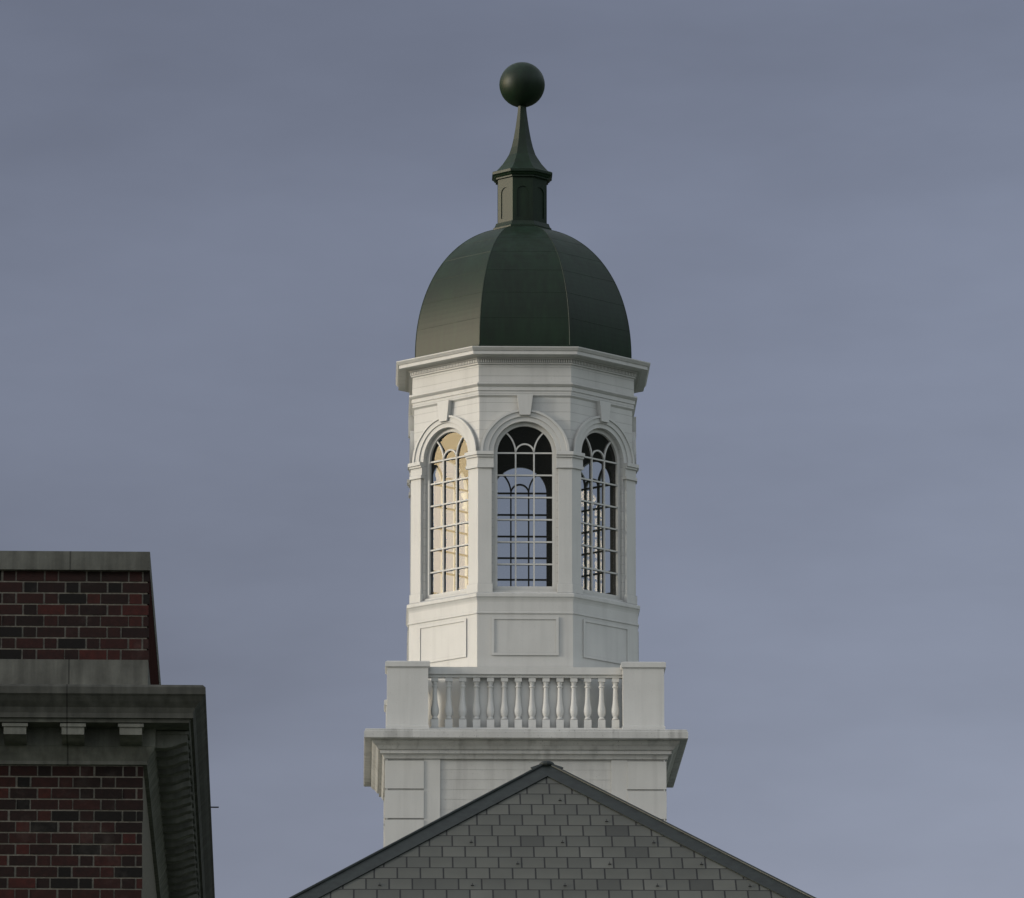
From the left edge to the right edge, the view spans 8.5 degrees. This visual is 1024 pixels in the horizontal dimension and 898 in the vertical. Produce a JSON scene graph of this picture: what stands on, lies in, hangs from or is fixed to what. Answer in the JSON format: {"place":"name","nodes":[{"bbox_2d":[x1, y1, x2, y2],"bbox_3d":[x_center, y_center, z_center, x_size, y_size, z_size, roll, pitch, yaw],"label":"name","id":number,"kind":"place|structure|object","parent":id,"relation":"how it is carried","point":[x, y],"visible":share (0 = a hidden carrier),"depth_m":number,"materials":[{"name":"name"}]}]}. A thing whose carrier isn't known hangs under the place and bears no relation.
{"place":"outdoors","nodes":[
{"label":"outdoors","id":0,"kind":"place"},
{"bbox_2d":[0,569,156,897],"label":"brick wall","id":1,"kind":"structure","parent":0,"point":[148,889],"depth_m":51.05,"materials":[{"name":"red brick"}]},
{"bbox_2d":[0,571,148,897],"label":"bricks","id":2,"kind":"object","parent":1,"relation":"attached to","point":[72,770],"visible":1,"depth_m":51.00,"materials":[{"name":"red brick"}]},
{"bbox_2d":[0,551,214,897],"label":"stone trim","id":3,"kind":"structure","parent":1,"relation":"attached to","point":[68,712],"depth_m":51.13,"materials":[{"name":"grey stone"}]},
{"bbox_2d":[147,573,158,684],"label":"building parapet side","id":4,"kind":"structure","parent":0,"point":[153,670],"depth_m":52.63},
{"bbox_2d":[0,0,1023,897],"label":"sky","id":5,"kind":"structure","parent":0,"point":[227,226],"materials":[{"name":"blue"}]},
{"bbox_2d":[396,346,649,416],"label":"cornice","id":6,"kind":"structure","parent":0,"point":[514,379],"depth_m":110.82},
{"bbox_2d":[414,397,631,601],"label":"lantern walls","id":7,"kind":"structure","parent":0,"point":[481,415],"depth_m":111.18,"materials":[{"name":"white paint"}]},
{"bbox_2d":[383,759,666,847],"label":"corner quoins","id":8,"kind":"object","parent":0,"point":[412,797],"visible":0.48,"depth_m":108.90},
{"bbox_2d":[440,760,610,816],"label":"tower wall","id":9,"kind":"structure","parent":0,"point":[463,782],"depth_m":108.98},
{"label":"building walls","id":10,"kind":"object","parent":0,"visible":0},
{"bbox_2d":[321,777,783,897],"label":"roof slate","id":11,"kind":"object","parent":10,"relation":"on","point":[530,828],"visible":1,"depth_m":94.69,"materials":[{"name":"grey stone"}]},
{"bbox_2d":[364,728,687,800],"bbox_3d":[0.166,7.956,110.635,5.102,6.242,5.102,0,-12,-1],"label":"cornice","id":12,"kind":"structure","parent":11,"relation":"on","point":[381,745],"depth_m":108.89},
{"bbox_2d":[406,592,639,727],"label":"cupola base","id":13,"kind":"object","parent":12,"relation":"on","point":[479,610],"visible":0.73,"depth_m":109.86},
{"bbox_2d":[407,359,638,663],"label":"lantern trim","id":14,"kind":"structure","parent":12,"relation":"on","point":[447,640],"depth_m":110.54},
{"bbox_2d":[415,226,631,357],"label":"dome","id":15,"kind":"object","parent":14,"relation":"on","point":[522,286],"visible":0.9,"depth_m":111.40,"materials":[{"name":"green metal"}]},
{"bbox_2d":[492,106,551,229],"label":"spire","id":16,"kind":"structure","parent":15,"relation":"attached to","point":[521,177],"depth_m":112.80,"materials":[{"name":"metal"}]},
{"bbox_2d":[499,62,544,106],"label":"ball finial","id":17,"kind":"object","parent":16,"relation":"on","point":[521,83],"visible":1,"depth_m":113.21,"materials":[{"name":"green metal"}]},
{"bbox_2d":[384,661,665,728],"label":"balustrade","id":18,"kind":"object","parent":12,"relation":"on","point":[642,696],"visible":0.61,"depth_m":109.40,"materials":[{"name":"paint"}]},
{"bbox_2d":[289,760,815,897],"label":"roof hip flashing","id":19,"kind":"object","parent":11,"relation":"on","point":[542,770],"visible":1,"depth_m":95.47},
{"bbox_2d":[378,800,751,886],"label":"roof snow hooks","id":20,"kind":"object","parent":11,"relation":"on","point":[657,885],"visible":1,"depth_m":94.62,"materials":[{"name":"black metal"}]}
]}

